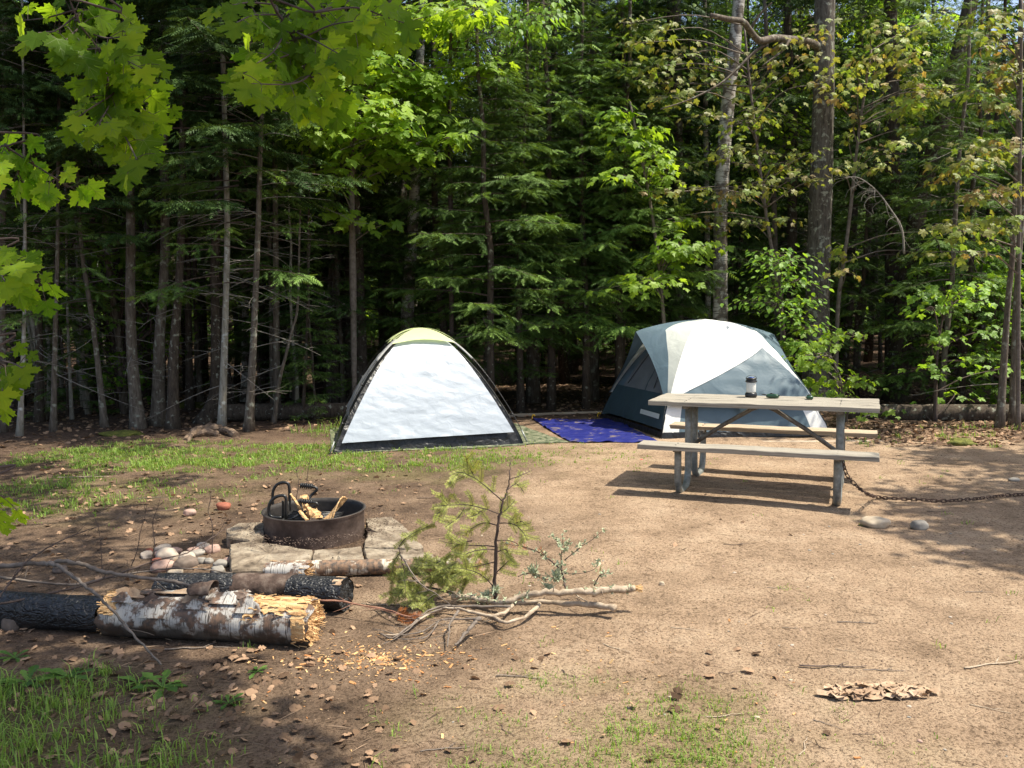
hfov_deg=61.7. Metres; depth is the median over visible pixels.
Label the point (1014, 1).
sky
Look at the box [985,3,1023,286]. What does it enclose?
fir tree
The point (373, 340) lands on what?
fir tree
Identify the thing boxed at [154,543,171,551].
cobble
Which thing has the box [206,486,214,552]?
bare seedling
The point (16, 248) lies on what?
sparse sapling
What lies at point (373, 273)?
sparse sapling
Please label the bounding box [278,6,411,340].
sparse sapling
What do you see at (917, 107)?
red maple sapling
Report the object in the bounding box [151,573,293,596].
log
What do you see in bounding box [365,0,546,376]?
fir tree
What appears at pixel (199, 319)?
sparse sapling
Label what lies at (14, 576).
stick
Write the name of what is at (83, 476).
twig
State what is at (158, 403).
broadleaf tree
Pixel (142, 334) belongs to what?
broadleaf sapling
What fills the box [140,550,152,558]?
cobble
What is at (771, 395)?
two way radio
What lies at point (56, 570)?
stone
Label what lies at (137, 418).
broadleaf tree
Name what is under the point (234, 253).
sparse sapling
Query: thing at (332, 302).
fir tree
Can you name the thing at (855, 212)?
fir tree
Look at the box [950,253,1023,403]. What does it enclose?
broadleaf sapling
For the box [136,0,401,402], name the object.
fir tree
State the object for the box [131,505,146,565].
bare seedling
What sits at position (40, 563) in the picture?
stick
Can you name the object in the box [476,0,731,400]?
fir tree
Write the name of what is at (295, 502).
kindling stick
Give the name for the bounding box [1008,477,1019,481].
stone
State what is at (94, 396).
sparse sapling
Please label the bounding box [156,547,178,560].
cobble
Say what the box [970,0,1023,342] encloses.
fir tree
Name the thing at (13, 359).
sparse sapling
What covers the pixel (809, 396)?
two way radio
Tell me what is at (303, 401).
dead sapling
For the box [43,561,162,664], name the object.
stick
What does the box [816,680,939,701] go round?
bark flakes
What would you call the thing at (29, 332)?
sparse sapling
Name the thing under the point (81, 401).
sparse sapling
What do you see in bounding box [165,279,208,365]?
broadleaf sapling
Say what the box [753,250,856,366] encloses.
broadleaf sapling
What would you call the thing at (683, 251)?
maple sapling
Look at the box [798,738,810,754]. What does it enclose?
twig
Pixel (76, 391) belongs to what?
fir tree
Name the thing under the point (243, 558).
flagstone
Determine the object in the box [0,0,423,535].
maple tree
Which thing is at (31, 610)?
charred log
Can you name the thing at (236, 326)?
fir tree
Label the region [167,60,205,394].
sparse sapling
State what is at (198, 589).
bark roll
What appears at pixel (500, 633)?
soil crumbs
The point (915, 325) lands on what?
fir tree
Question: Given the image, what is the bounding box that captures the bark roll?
[186,580,219,595]
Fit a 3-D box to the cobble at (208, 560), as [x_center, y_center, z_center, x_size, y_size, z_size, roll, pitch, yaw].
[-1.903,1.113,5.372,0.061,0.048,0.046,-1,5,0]
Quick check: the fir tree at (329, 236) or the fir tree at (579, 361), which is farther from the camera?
the fir tree at (579, 361)
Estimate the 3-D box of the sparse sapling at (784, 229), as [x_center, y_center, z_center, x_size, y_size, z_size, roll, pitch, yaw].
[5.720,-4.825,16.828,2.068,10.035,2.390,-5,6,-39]
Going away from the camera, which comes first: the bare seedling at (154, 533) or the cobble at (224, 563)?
the bare seedling at (154, 533)
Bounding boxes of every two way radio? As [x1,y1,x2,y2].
[762,393,779,397]
[806,394,812,399]
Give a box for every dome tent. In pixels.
[329,328,527,454]
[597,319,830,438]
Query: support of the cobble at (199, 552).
on the ground at (682, 600)
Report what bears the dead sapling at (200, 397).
on the ground at (682, 600)
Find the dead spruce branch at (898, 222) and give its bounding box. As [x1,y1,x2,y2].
[827,174,914,258]
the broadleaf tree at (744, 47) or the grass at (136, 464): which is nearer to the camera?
the grass at (136, 464)
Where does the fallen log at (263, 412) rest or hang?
on the ground at (682, 600)
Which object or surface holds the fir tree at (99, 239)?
on the ground at (682, 600)
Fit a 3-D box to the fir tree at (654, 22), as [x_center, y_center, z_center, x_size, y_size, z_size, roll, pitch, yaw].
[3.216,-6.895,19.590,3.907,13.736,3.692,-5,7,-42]
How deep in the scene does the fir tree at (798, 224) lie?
18.33 m
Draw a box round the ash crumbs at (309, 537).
[196,503,422,557]
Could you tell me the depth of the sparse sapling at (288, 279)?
14.86 m
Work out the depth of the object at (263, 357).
15.16 m
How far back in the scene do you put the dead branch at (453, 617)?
4.22 m
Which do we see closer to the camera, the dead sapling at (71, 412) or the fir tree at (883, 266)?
the dead sapling at (71, 412)
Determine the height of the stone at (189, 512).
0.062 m
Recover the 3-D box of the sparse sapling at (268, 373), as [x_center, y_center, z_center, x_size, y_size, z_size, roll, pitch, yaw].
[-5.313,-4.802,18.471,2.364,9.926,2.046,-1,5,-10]
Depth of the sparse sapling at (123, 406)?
13.20 m
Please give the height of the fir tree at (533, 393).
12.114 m
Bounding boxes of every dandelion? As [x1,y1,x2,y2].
[0,649,28,661]
[1,664,60,688]
[37,667,95,680]
[117,675,161,691]
[131,669,186,699]
[212,693,243,709]
[247,665,266,678]
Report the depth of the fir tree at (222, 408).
11.15 m
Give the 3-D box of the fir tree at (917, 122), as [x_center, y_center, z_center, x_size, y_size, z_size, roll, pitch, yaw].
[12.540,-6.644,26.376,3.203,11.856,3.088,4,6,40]
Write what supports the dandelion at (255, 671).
on the ground at (682, 600)
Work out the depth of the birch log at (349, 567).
5.04 m
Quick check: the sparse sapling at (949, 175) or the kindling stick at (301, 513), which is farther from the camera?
the sparse sapling at (949, 175)
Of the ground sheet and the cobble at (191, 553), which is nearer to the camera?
the cobble at (191, 553)
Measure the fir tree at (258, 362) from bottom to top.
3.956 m
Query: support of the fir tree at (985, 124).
on the ground at (682, 600)
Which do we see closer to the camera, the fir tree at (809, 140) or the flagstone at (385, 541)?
the flagstone at (385, 541)
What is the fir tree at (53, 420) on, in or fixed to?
on the ground at (682, 600)
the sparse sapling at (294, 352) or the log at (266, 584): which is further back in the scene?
the sparse sapling at (294, 352)
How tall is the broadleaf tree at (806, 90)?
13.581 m
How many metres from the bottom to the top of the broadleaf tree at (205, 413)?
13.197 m
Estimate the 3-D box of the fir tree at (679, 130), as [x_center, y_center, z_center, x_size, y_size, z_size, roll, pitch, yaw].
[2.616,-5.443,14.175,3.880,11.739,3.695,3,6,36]
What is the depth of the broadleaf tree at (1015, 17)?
19.03 m
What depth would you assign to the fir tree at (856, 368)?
14.10 m
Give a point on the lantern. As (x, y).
(750, 386)
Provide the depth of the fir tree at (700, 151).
17.95 m
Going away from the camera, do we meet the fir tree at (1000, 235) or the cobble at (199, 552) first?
the cobble at (199, 552)
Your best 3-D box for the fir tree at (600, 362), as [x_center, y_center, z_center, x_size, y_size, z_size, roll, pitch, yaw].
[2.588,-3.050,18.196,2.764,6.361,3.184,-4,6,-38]
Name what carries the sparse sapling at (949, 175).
on the ground at (682, 600)
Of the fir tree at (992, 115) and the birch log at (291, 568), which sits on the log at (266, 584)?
the birch log at (291, 568)
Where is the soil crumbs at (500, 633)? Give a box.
[0,441,1023,767]
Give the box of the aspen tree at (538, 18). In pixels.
[428,0,587,345]
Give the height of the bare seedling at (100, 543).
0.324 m
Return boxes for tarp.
[534,418,656,441]
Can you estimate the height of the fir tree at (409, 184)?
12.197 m
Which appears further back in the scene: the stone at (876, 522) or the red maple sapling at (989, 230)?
the red maple sapling at (989, 230)
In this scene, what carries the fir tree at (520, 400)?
on the ground at (682, 600)
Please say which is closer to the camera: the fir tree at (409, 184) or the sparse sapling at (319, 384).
the sparse sapling at (319, 384)
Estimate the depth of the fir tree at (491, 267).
12.08 m
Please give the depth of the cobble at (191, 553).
5.45 m
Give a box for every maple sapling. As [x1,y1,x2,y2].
[581,101,734,323]
[602,14,860,350]
[778,324,906,422]
[814,6,967,397]
[888,280,1023,421]
[907,0,1023,430]
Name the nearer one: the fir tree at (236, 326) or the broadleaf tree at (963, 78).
the fir tree at (236, 326)
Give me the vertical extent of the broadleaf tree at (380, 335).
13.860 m
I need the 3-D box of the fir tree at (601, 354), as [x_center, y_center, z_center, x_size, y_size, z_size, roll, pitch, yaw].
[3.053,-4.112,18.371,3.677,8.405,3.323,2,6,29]
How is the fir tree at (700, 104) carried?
on the ground at (682, 600)
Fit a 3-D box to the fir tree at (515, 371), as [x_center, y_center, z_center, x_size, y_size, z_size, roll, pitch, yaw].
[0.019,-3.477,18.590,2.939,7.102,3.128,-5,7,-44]
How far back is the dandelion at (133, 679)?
3.61 m
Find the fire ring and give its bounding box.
[261,481,365,549]
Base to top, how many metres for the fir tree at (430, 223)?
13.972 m
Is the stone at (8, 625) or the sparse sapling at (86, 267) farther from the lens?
the sparse sapling at (86, 267)
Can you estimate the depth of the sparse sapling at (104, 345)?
18.10 m
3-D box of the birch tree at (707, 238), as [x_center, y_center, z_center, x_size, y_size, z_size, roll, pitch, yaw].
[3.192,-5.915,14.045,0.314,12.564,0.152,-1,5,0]
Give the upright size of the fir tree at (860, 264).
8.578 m
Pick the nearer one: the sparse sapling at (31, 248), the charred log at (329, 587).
the charred log at (329, 587)
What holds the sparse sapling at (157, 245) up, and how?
on the ground at (682, 600)
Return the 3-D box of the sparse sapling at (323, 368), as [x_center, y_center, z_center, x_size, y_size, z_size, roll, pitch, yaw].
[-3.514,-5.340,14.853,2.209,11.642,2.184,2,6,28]
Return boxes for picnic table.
[637,393,880,505]
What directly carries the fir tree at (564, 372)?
on the ground at (682, 600)
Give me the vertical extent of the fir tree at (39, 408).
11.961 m
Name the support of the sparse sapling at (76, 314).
on the ground at (682, 600)
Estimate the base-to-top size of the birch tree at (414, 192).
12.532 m
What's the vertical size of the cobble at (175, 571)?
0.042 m
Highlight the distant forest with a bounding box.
[18,0,1023,340]
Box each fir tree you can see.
[0,0,103,432]
[0,0,118,421]
[0,0,173,431]
[0,0,207,427]
[6,57,95,362]
[6,173,113,399]
[8,1,149,397]
[18,4,214,398]
[24,220,119,418]
[39,0,336,426]
[45,40,174,373]
[48,17,118,368]
[72,0,267,409]
[108,0,372,431]
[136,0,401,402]
[137,11,207,375]
[143,3,323,403]
[166,152,311,383]
[168,22,218,322]
[201,0,427,402]
[204,125,376,394]
[205,175,315,402]
[219,0,483,400]
[220,0,460,402]
[231,171,419,317]
[264,233,347,421]
[269,153,377,384]
[302,214,374,345]
[328,65,372,350]
[335,0,558,390]
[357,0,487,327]
[359,0,472,334]
[363,251,392,349]
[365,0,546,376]
[365,204,414,348]
[368,0,447,327]
[369,0,602,392]
[371,0,510,327]
[402,0,638,402]
[420,14,513,356]
[427,0,629,412]
[429,0,650,409]
[439,254,497,351]
[456,77,580,381]
[474,61,582,359]
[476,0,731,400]
[494,291,556,360]
[495,0,667,408]
[496,0,614,373]
[499,129,579,368]
[502,0,619,384]
[506,0,738,382]
[510,132,614,359]
[528,0,723,364]
[540,3,638,364]
[564,2,627,358]
[565,0,795,337]
[568,15,712,365]
[570,110,701,375]
[576,0,757,341]
[583,0,712,328]
[602,0,771,372]
[626,0,803,339]
[660,0,834,397]
[687,0,777,324]
[687,60,777,318]
[702,0,908,378]
[727,0,884,337]
[735,0,860,338]
[743,0,945,380]
[744,14,865,336]
[751,164,840,355]
[787,50,939,398]
[794,0,1009,402]
[804,0,977,397]
[831,0,933,361]
[831,175,883,333]
[834,172,884,332]
[854,124,914,320]
[854,180,909,318]
[856,0,984,365]
[859,0,1023,403]
[867,0,1023,396]
[878,1,960,334]
[885,0,1013,403]
[917,174,964,357]
[925,0,1023,352]
[941,0,1023,215]
[950,101,1023,380]
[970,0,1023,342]
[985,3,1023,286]
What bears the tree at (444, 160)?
on the ground at (682, 600)
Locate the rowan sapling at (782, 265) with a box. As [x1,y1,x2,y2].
[715,243,843,358]
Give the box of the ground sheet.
[330,423,568,452]
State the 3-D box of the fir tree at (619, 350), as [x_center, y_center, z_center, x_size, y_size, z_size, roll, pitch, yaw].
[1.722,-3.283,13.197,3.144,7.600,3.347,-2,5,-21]
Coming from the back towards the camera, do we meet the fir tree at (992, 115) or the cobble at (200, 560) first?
the fir tree at (992, 115)
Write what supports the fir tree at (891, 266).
on the ground at (682, 600)
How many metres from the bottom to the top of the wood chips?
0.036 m
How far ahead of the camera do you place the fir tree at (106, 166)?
15.96 m
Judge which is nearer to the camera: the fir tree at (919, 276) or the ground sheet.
the ground sheet
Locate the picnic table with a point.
(691, 446)
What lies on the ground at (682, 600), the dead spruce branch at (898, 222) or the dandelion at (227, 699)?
the dandelion at (227, 699)
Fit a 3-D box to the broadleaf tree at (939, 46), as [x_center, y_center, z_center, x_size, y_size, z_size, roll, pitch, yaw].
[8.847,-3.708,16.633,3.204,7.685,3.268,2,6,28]
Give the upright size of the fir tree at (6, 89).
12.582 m
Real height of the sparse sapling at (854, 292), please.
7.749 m
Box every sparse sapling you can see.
[0,82,60,345]
[6,80,74,405]
[6,81,78,379]
[6,154,64,318]
[7,0,101,419]
[7,18,124,393]
[7,79,86,406]
[13,101,150,413]
[19,157,107,394]
[26,184,116,409]
[43,187,102,406]
[44,161,103,371]
[48,157,123,383]
[57,155,140,407]
[63,43,150,413]
[66,165,115,387]
[84,12,208,330]
[87,2,209,406]
[99,163,127,382]
[114,14,198,350]
[136,196,209,372]
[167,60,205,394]
[168,186,232,334]
[174,163,248,386]
[176,113,344,400]
[191,158,241,359]
[191,181,238,383]
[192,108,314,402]
[222,110,317,402]
[222,246,269,382]
[228,61,327,399]
[229,9,361,402]
[245,112,331,400]
[248,169,325,398]
[251,206,309,397]
[278,6,404,402]
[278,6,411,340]
[282,152,344,400]
[287,166,391,339]
[302,190,389,355]
[367,183,431,324]
[420,43,511,363]
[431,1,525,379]
[504,0,540,347]
[690,0,781,323]
[750,1,843,336]
[782,3,884,379]
[799,1,917,393]
[857,95,904,369]
[905,11,1001,389]
[912,131,950,354]
[939,111,995,381]
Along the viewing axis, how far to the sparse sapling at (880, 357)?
20.72 m
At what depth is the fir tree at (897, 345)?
13.73 m
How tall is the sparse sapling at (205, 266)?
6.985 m
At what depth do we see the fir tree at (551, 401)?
12.79 m
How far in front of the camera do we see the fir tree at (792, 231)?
14.58 m
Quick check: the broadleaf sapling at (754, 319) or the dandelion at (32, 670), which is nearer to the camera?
the dandelion at (32, 670)
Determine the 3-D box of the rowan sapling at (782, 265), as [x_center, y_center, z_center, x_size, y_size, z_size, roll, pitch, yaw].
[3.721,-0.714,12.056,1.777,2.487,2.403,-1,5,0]
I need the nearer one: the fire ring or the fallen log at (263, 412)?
the fire ring
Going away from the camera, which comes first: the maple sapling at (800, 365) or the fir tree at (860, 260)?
the maple sapling at (800, 365)
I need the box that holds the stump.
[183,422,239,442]
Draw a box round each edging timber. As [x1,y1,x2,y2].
[509,411,601,416]
[764,440,881,441]
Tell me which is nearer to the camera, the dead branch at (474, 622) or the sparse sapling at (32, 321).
the dead branch at (474, 622)
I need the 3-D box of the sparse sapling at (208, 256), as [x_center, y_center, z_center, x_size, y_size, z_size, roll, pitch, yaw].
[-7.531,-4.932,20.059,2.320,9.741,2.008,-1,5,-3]
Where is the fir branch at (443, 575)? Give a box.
[378,451,549,624]
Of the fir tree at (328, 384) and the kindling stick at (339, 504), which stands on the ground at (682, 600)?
the fir tree at (328, 384)
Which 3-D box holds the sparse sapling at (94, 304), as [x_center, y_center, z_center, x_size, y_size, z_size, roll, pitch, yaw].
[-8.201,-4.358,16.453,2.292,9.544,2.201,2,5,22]
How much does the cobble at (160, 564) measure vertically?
0.083 m
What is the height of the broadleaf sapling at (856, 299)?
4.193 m
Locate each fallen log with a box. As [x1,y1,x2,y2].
[213,402,347,421]
[847,404,1023,421]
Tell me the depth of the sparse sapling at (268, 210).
13.49 m
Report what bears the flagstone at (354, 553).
on the ground at (682, 600)
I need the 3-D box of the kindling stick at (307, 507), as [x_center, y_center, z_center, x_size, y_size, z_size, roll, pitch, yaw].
[-1.402,0.866,5.888,0.085,0.100,0.064,3,6,38]
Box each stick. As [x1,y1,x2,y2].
[0,515,123,596]
[0,518,233,604]
[0,550,199,589]
[0,559,231,585]
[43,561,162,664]
[289,493,300,509]
[298,510,308,519]
[299,495,310,518]
[303,503,311,516]
[310,508,322,518]
[324,496,346,518]
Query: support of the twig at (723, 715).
on the ground at (682, 600)
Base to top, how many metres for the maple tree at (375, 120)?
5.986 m
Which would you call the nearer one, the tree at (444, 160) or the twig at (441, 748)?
the twig at (441, 748)
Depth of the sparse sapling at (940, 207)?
19.90 m
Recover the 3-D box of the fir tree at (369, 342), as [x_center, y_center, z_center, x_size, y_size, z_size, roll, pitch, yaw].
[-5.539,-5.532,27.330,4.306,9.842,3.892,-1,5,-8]
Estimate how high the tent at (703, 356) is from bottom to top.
1.424 m
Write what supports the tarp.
on the ground at (682, 600)
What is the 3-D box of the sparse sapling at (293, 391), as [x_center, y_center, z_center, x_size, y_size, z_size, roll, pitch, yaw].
[-3.697,-4.443,14.088,2.754,10.001,2.667,0,5,3]
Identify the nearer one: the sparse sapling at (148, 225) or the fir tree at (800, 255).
the sparse sapling at (148, 225)
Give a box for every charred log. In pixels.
[0,590,103,631]
[284,574,353,611]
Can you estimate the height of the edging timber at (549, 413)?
0.045 m
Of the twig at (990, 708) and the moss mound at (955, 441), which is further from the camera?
the moss mound at (955, 441)
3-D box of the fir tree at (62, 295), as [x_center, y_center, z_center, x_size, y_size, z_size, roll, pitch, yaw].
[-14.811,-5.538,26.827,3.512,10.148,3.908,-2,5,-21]
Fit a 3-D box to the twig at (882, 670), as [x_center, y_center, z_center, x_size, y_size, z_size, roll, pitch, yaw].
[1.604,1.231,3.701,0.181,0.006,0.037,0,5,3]
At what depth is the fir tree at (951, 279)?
12.26 m
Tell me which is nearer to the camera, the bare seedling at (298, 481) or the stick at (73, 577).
the stick at (73, 577)
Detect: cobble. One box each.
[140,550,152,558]
[150,559,173,572]
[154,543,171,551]
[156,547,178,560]
[167,569,183,572]
[172,547,182,553]
[172,555,198,569]
[178,551,195,557]
[191,549,204,556]
[197,542,209,548]
[197,557,204,563]
[204,544,220,553]
[204,558,213,563]
[211,565,224,572]
[213,559,228,567]
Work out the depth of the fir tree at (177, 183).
19.55 m
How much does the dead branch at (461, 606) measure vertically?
0.082 m
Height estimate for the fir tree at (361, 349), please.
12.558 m
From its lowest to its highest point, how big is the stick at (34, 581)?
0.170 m
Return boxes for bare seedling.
[91,515,106,568]
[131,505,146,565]
[150,497,161,561]
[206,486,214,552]
[295,460,301,499]
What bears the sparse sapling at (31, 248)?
on the ground at (682, 600)
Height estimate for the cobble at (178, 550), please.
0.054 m
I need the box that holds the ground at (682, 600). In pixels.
[0,332,1023,767]
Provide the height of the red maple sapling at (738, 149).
5.930 m
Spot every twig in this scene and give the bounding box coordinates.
[57,474,108,477]
[164,642,222,649]
[361,603,399,605]
[420,742,469,751]
[496,673,544,678]
[705,713,742,716]
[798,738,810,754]
[799,661,866,666]
[837,620,875,623]
[862,667,902,670]
[964,657,1018,668]
[970,704,1011,713]
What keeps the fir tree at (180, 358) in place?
on the ground at (682, 600)
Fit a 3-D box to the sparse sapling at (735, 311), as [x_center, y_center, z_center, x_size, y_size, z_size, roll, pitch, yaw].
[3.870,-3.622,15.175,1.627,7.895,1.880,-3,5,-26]
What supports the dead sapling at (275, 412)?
on the ground at (682, 600)
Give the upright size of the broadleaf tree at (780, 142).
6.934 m
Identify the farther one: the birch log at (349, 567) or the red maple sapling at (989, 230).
the red maple sapling at (989, 230)
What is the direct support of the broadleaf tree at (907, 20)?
on the ground at (682, 600)
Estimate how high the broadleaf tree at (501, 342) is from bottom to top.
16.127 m
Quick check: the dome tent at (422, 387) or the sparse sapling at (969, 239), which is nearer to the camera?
the dome tent at (422, 387)
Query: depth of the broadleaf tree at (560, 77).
31.91 m
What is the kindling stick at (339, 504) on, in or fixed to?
in the fire ring
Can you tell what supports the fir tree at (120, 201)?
on the ground at (682, 600)
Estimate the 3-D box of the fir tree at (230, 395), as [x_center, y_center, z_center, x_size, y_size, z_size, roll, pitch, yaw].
[-4.484,-4.519,13.182,2.764,10.230,2.664,-3,5,-23]
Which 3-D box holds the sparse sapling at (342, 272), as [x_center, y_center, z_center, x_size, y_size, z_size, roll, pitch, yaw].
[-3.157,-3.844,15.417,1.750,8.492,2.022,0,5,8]
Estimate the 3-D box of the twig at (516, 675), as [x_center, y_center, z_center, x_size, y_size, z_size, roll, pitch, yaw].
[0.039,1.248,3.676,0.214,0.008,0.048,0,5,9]
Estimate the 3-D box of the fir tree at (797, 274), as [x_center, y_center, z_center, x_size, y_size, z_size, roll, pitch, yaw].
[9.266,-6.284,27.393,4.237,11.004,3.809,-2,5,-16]
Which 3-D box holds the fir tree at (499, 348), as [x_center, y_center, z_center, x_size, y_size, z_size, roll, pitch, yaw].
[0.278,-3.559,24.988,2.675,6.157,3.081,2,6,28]
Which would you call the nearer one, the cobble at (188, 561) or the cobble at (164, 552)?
the cobble at (188, 561)
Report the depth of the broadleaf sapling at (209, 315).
21.73 m
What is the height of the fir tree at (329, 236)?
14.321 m
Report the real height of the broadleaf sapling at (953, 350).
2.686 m
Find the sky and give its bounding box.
[20,0,1023,245]
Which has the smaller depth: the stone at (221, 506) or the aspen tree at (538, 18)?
the stone at (221, 506)
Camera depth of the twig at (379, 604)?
4.57 m
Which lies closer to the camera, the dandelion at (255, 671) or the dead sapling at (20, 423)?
the dandelion at (255, 671)
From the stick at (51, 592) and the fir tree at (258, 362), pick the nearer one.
the stick at (51, 592)
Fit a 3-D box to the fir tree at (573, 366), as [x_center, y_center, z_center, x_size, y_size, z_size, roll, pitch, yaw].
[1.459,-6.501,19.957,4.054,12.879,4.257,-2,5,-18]
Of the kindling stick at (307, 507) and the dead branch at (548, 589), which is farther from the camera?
the kindling stick at (307, 507)
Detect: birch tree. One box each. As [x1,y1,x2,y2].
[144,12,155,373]
[239,117,249,401]
[385,0,429,331]
[702,0,710,319]
[713,0,744,321]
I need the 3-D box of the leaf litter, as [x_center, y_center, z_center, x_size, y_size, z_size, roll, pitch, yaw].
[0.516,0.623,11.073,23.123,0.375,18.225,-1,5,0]
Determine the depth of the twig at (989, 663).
3.75 m
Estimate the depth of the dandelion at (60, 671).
3.66 m
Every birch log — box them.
[93,587,326,647]
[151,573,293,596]
[263,562,314,574]
[270,558,481,575]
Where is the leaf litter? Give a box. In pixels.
[0,373,1023,767]
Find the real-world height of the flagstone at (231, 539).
0.110 m
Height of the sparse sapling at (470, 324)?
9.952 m
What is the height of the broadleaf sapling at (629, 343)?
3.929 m
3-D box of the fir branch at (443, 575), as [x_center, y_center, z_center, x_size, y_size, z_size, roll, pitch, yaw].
[-0.240,0.755,4.503,0.923,0.870,0.440,-2,5,-15]
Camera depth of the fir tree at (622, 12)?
13.33 m
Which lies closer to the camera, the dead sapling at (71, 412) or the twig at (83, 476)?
the twig at (83, 476)
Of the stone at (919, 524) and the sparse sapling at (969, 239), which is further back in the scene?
the sparse sapling at (969, 239)
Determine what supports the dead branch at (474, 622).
on the ground at (682, 600)
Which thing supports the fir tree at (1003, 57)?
on the ground at (682, 600)
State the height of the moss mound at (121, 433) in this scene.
0.106 m
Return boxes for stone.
[1,618,19,631]
[52,565,67,573]
[183,509,195,515]
[216,502,230,510]
[860,516,890,528]
[910,520,928,529]
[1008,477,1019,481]
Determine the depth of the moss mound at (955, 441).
9.58 m
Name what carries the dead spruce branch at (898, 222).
attached to the red maple sapling at (917, 107)
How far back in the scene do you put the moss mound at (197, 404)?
14.31 m
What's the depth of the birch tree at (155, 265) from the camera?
17.36 m
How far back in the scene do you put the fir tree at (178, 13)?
10.93 m
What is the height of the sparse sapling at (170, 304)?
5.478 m
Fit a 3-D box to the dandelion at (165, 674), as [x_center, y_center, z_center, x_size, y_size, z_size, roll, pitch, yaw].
[-1.444,1.242,3.554,0.253,0.049,0.188,2,6,30]
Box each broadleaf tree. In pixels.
[75,0,169,428]
[77,0,248,426]
[124,0,251,428]
[170,2,234,423]
[377,0,492,351]
[405,0,587,350]
[442,51,550,237]
[511,9,620,167]
[633,0,808,169]
[640,0,922,342]
[692,0,777,250]
[711,0,914,354]
[836,0,970,348]
[900,0,1023,386]
[902,29,1023,182]
[908,0,1023,428]
[934,37,1023,425]
[980,0,1023,26]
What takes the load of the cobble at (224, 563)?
on the ground at (682, 600)
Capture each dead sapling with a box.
[0,0,101,435]
[28,101,113,419]
[169,123,252,401]
[201,65,367,423]
[242,142,360,420]
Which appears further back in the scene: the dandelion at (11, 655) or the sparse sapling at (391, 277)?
the sparse sapling at (391, 277)
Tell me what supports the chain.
hanging from the picnic table
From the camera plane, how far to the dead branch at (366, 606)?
4.33 m
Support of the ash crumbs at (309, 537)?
on the flagstone at (389, 530)
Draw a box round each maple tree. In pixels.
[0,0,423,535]
[255,0,520,394]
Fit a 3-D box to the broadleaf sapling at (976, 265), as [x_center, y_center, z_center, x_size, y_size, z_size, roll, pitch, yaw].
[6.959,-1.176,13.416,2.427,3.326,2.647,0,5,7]
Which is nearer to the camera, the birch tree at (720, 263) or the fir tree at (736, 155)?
the birch tree at (720, 263)
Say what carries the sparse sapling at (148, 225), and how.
on the ground at (682, 600)
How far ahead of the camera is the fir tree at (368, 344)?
33.17 m
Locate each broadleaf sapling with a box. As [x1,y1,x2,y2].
[6,236,45,388]
[7,149,210,408]
[53,235,195,404]
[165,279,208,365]
[168,241,241,340]
[366,258,438,353]
[570,219,700,354]
[712,223,805,333]
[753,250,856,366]
[831,234,881,324]
[871,205,1023,400]
[913,268,1000,376]
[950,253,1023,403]
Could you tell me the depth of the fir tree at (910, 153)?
20.89 m
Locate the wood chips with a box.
[208,619,864,767]
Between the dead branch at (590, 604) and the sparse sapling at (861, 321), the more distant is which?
the sparse sapling at (861, 321)
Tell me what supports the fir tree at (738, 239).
on the ground at (682, 600)
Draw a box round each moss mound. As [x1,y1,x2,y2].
[98,430,143,436]
[179,401,204,407]
[947,437,976,445]
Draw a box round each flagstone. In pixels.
[226,522,264,547]
[229,541,312,572]
[312,546,363,559]
[364,532,423,551]
[364,548,433,558]
[366,517,408,535]
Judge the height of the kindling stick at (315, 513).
0.084 m
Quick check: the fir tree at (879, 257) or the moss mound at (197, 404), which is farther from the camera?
the fir tree at (879, 257)
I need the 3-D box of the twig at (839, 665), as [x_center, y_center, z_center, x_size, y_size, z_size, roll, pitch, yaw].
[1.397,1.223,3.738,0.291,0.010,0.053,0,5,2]
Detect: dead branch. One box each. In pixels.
[320,598,422,616]
[364,605,510,645]
[384,599,617,635]
[398,553,459,646]
[439,528,642,604]
[454,616,481,645]
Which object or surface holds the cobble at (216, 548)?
on the ground at (682, 600)
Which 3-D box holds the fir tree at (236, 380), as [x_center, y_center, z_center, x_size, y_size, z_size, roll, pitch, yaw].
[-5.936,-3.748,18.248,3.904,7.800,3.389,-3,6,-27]
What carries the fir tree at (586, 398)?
on the ground at (682, 600)
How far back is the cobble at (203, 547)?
5.73 m
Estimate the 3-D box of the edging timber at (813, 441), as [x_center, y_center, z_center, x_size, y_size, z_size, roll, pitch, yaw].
[3.356,0.688,10.125,2.101,0.030,0.090,0,5,1]
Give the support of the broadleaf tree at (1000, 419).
on the ground at (682, 600)
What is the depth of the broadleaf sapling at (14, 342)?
12.62 m
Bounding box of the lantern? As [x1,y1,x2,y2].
[745,375,756,396]
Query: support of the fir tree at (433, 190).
on the ground at (682, 600)
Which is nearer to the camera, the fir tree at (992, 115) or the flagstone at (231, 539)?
the flagstone at (231, 539)
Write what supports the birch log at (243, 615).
on the ground at (682, 600)
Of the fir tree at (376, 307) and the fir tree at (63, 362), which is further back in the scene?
the fir tree at (376, 307)
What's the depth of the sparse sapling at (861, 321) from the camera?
15.28 m
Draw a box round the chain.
[842,460,1023,502]
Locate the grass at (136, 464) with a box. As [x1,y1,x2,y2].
[0,416,1023,767]
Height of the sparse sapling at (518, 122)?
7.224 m
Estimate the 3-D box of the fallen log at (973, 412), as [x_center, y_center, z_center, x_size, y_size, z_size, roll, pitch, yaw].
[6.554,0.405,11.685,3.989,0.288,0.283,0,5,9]
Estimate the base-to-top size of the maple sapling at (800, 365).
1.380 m
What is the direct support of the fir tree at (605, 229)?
on the ground at (682, 600)
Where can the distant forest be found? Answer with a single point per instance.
(652, 114)
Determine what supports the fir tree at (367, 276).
on the ground at (682, 600)

